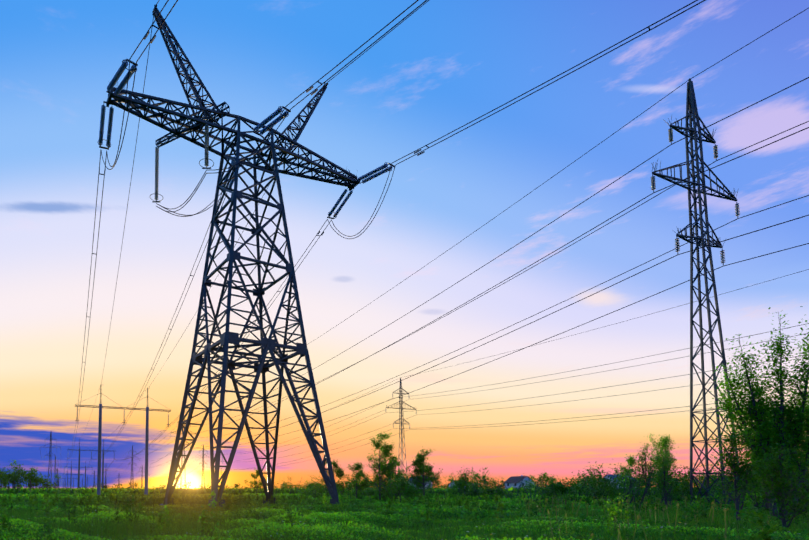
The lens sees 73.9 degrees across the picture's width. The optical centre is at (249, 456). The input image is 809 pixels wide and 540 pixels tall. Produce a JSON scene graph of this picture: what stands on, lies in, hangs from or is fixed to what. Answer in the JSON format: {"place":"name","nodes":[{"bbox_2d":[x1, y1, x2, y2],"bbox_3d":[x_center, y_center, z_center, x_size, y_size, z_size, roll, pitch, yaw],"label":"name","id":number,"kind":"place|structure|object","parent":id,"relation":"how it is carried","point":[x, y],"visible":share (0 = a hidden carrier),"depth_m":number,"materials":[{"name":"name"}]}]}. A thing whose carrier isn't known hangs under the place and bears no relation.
{"place":"outdoors","nodes":[
{"label":"outdoors","id":0,"kind":"place"},
{"bbox_2d":[0,492,808,504],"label":"meadow","id":1,"kind":"structure","parent":0,"point":[80,496],"depth_m":65.33,"materials":[{"name":"green plant"}]},
{"bbox_2d":[0,0,808,488],"label":"sky","id":2,"kind":"structure","parent":0,"point":[449,64],"materials":[{"name":"blue"}]},
{"bbox_2d":[52,0,808,482],"bbox_3d":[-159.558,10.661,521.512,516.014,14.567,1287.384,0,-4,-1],"label":"earth wires","id":3,"kind":"object","parent":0,"point":[464,238],"visible":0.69,"depth_m":49.78,"materials":[{"name":"grey metal"}]},
{"label":"meadow ground","id":4,"kind":"structure","parent":0,"visible":0},
{"bbox_2d":[44,433,60,487],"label":"tower","id":5,"kind":"structure","parent":4,"relation":"on","point":[49,455],"depth_m":249.04,"materials":[{"name":"metal"}]},
{"bbox_2d":[52,457,58,488],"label":"tower","id":6,"kind":"structure","parent":4,"relation":"on","point":[55,471],"depth_m":426.59,"materials":[{"name":"metal"}]},
{"bbox_2d":[64,461,85,488],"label":"portal support","id":7,"kind":"object","parent":4,"relation":"on","point":[71,474],"visible":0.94,"depth_m":357.85,"materials":[{"name":"metal"}]},
{"bbox_2d":[67,440,115,488],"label":"portal support","id":8,"kind":"object","parent":4,"relation":"on","point":[79,450],"visible":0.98,"depth_m":214.24,"materials":[{"name":"metal"}]},
{"bbox_2d":[75,386,170,494],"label":"portal support","id":9,"kind":"object","parent":4,"relation":"on","point":[100,406],"visible":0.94,"depth_m":105.87,"materials":[{"name":"metal"}]},
{"bbox_2d":[128,445,136,488],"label":"tower","id":10,"kind":"structure","parent":4,"relation":"on","point":[131,486],"depth_m":326.63,"materials":[{"name":"metal"}]},
{"bbox_2d":[139,467,144,487],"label":"tower","id":11,"kind":"structure","parent":4,"relation":"on","point":[142,478],"depth_m":561.05,"materials":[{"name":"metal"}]},
{"bbox_2d":[171,419,191,488],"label":"tower","id":12,"kind":"structure","parent":4,"relation":"on","point":[181,482],"depth_m":189.17,"materials":[{"name":"metal"}]},
{"bbox_2d":[199,445,208,488],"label":"tower","id":13,"kind":"structure","parent":4,"relation":"on","point":[202,456],"depth_m":318.81,"materials":[{"name":"metal"}]},
{"bbox_2d":[243,469,266,493],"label":"tree","id":14,"kind":"object","parent":4,"relation":"on","point":[255,476],"visible":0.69,"depth_m":95.70,"materials":[{"name":"green plant"}]},
{"bbox_2d":[319,458,353,493],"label":"tree","id":15,"kind":"object","parent":4,"relation":"on","point":[339,472],"visible":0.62,"depth_m":60.34,"materials":[{"name":"green plant"}]},
{"bbox_2d":[346,462,370,497],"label":"tree","id":16,"kind":"object","parent":4,"relation":"on","point":[357,467],"visible":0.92,"depth_m":57.79,"materials":[{"name":"green plant"}]},
{"bbox_2d":[0,459,726,491],"bbox_3d":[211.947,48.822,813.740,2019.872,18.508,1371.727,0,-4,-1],"label":"distant trees","id":17,"kind":"object","parent":4,"relation":"on","point":[6,480],"visible":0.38,"depth_m":167.98,"materials":[{"name":"green plant"}]},
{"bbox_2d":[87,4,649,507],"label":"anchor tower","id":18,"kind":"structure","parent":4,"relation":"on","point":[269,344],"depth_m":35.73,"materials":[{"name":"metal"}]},
{"bbox_2d":[61,0,705,485],"bbox_3d":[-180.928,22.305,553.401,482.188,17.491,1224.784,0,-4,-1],"label":"conductors","id":19,"kind":"object","parent":18,"relation":"attached to","point":[273,134],"visible":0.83,"depth_m":33.50,"materials":[{"name":"grey metal"}]},
{"bbox_2d":[0,486,752,494],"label":"meadow","id":20,"kind":"structure","parent":4,"relation":"on","point":[37,490],"depth_m":151.63,"materials":[{"name":"green plant"}]},
{"bbox_2d":[358,431,395,499],"bbox_3d":[14.087,1.162,55.112,4.910,7.962,3.889,0,-4,-1],"label":"tree","id":21,"kind":"object","parent":4,"relation":"on","point":[385,451],"visible":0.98,"depth_m":55.07,"materials":[{"name":"green plant"}]},
{"bbox_2d":[370,453,398,497],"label":"tree","id":22,"kind":"object","parent":4,"relation":"on","point":[390,459],"visible":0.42,"depth_m":57.33,"materials":[{"name":"green plant"}]},
{"bbox_2d":[386,461,409,494],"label":"tree","id":23,"kind":"object","parent":4,"relation":"on","point":[395,471],"visible":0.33,"depth_m":65.81,"materials":[{"name":"green plant"}]},
{"bbox_2d":[385,377,416,481],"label":"tower","id":24,"kind":"structure","parent":4,"relation":"on","point":[400,393],"depth_m":132.93,"materials":[{"name":"metal"}]},
{"bbox_2d":[0,479,808,539],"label":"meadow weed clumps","id":25,"kind":"object","parent":4,"relation":"on","point":[32,500],"visible":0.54,"depth_m":18.79,"materials":[{"name":"green plant"}]},
{"bbox_2d":[0,497,808,539],"bbox_3d":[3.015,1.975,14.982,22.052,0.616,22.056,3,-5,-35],"label":"meadow","id":26,"kind":"structure","parent":4,"relation":"on","point":[269,524],"depth_m":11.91,"materials":[{"name":"green plant"}]},
{"bbox_2d":[12,504,804,539],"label":"white meadow flowers","id":27,"kind":"object","parent":4,"relation":"on","point":[368,509],"visible":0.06,"depth_m":12.58,"materials":[{"name":"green plant"}]},
{"bbox_2d":[29,505,807,539],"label":"yellow meadow flowers","id":28,"kind":"object","parent":4,"relation":"on","point":[335,530],"visible":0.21,"depth_m":13.30,"materials":[{"name":"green plant"}]},
{"bbox_2d":[39,450,808,508],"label":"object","id":29,"kind":"object","parent":4,"relation":"on","point":[400,488],"visible":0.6,"depth_m":47.93,"materials":[{"name":"green plant"}]},
{"bbox_2d":[405,446,442,494],"bbox_3d":[20.404,2.151,60.356,3.877,6.721,4.233,0,-4,-1],"label":"tree","id":30,"kind":"object","parent":4,"relation":"on","point":[420,459],"visible":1,"depth_m":59.94,"materials":[{"name":"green plant"}]},
{"bbox_2d":[413,459,440,491],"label":"tree","id":31,"kind":"object","parent":4,"relation":"on","point":[427,480],"visible":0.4,"depth_m":69.50,"materials":[{"name":"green plant"}]},
{"bbox_2d":[504,475,533,488],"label":"house","id":32,"kind":"structure","parent":4,"relation":"on","point":[514,479],"depth_m":223.22,"materials":[{"name":"white"}]},
{"bbox_2d":[600,474,632,488],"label":"house","id":33,"kind":"structure","parent":4,"relation":"on","point":[610,475],"depth_m":213.08,"materials":[{"name":"white"}]},
{"bbox_2d":[614,454,642,494],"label":"tree","id":34,"kind":"object","parent":4,"relation":"on","point":[630,461],"visible":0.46,"depth_m":58.16,"materials":[{"name":"green plant"}]},
{"bbox_2d":[630,442,656,501],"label":"tree","id":35,"kind":"object","parent":4,"relation":"on","point":[641,459],"visible":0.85,"depth_m":37.63,"materials":[{"name":"green plant"}]},
{"bbox_2d":[644,433,677,497],"bbox_3d":[38.459,1.169,47.356,2.165,6.868,2.842,0,-4,-1],"label":"tree","id":36,"kind":"object","parent":4,"relation":"on","point":[665,441],"visible":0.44,"depth_m":47.57,"materials":[{"name":"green plant"}]},
{"bbox_2d":[518,495,808,539],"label":"dry grass stalks","id":37,"kind":"object","parent":4,"relation":"on","point":[677,505],"visible":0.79,"depth_m":15.24,"materials":[{"name":"green plant"}]},
{"bbox_2d":[652,453,676,509],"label":"tree","id":38,"kind":"object","parent":4,"relation":"on","point":[664,484],"visible":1,"depth_m":28.05,"materials":[{"name":"green plant"}]},
{"bbox_2d":[648,449,681,500],"bbox_3d":[25.318,1.403,31.052,1.418,4.124,1.487,2,-4,-26],"label":"sapling","id":39,"kind":"object","parent":4,"relation":"on","point":[659,456],"visible":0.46,"depth_m":31.19,"materials":[{"name":"green plant"}]},
{"bbox_2d":[649,439,682,503],"bbox_3d":[27.187,1.240,33.265,1.574,4.756,1.668,3,-5,-41],"label":"sapling","id":40,"kind":"object","parent":4,"relation":"on","point":[667,452],"visible":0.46,"depth_m":33.09,"materials":[{"name":"green plant"}]},
{"bbox_2d":[651,78,742,504],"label":"tower","id":41,"kind":"structure","parent":4,"relation":"on","point":[691,111],"depth_m":36.10,"materials":[{"name":"metal"}]},
{"bbox_2d":[707,423,773,520],"bbox_3d":[15.142,0.688,15.753,1.680,3.416,1.389,-2,-4,24],"label":"tree","id":42,"kind":"object","parent":4,"relation":"on","point":[732,460],"visible":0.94,"depth_m":15.72,"materials":[{"name":"green plant"}]},
{"bbox_2d":[711,358,778,500],"bbox_3d":[18.113,-0.608,18.363,2.084,6.378,1.656,0,-4,-1],"label":"young tree","id":43,"kind":"object","parent":4,"relation":"on","point":[730,384],"visible":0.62,"depth_m":18.54,"materials":[{"name":"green plant"}]},
{"bbox_2d":[710,385,795,503],"bbox_3d":[18.417,-0.124,18.557,2.230,5.464,1.554,-4,-5,42],"label":"aspen stem","id":44,"kind":"object","parent":4,"relation":"on","point":[725,405],"visible":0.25,"depth_m":19.05,"materials":[{"name":"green plant"}]},
{"bbox_2d":[725,334,787,516],"bbox_3d":[18.173,-0.988,18.219,1.514,7.116,1.393,0,-4,-1],"label":"young tree","id":45,"kind":"object","parent":4,"relation":"on","point":[751,389],"visible":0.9,"depth_m":18.25,"materials":[{"name":"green plant"}]},
{"bbox_2d":[737,368,792,511],"bbox_3d":[18.611,-0.341,18.328,1.451,5.838,1.554,0,-4,-1],"label":"aspen stem","id":46,"kind":"object","parent":4,"relation":"on","point":[766,394],"visible":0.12,"depth_m":18.46,"materials":[{"name":"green plant"}]},
{"bbox_2d":[732,437,808,530],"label":"tree","id":47,"kind":"object","parent":4,"relation":"on","point":[781,484],"visible":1,"depth_m":12.09,"materials":[{"name":"green plant"}]},
{"bbox_2d":[735,403,808,501],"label":"tree","id":48,"kind":"object","parent":4,"relation":"on","point":[800,456],"depth_m":22.75,"materials":[{"name":"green plant"}]},
{"bbox_2d":[744,389,808,497],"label":"tree","id":49,"kind":"object","parent":4,"relation":"on","point":[800,446],"visible":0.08,"depth_m":19.82,"materials":[{"name":"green plant"}]},
{"bbox_2d":[753,307,808,516],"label":"young tree","id":50,"kind":"object","parent":4,"relation":"on","point":[776,372],"visible":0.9,"depth_m":17.85,"materials":[{"name":"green plant"}]},
{"bbox_2d":[766,389,808,486],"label":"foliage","id":51,"kind":"object","parent":4,"relation":"on","point":[791,416],"visible":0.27,"depth_m":17.75,"materials":[{"name":"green plant"}]},
{"bbox_2d":[767,306,808,515],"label":"young tree","id":52,"kind":"object","parent":4,"relation":"on","point":[805,386],"visible":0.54,"depth_m":17.70,"materials":[{"name":"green plant"}]},
{"bbox_2d":[783,380,808,515],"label":"tree","id":53,"kind":"object","parent":4,"relation":"on","point":[803,444],"visible":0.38,"depth_m":17.51,"materials":[{"name":"green plant"}]},
{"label":"portal support","id":54,"kind":"object","parent":4,"relation":"on","visible":0},
{"bbox_2d":[40,77,808,485],"bbox_3d":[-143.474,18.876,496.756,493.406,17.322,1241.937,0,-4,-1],"label":"conductors","id":55,"kind":"object","parent":54,"relation":"hanging from","point":[568,299],"visible":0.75,"depth_m":53.76,"materials":[{"name":"grey metal"}]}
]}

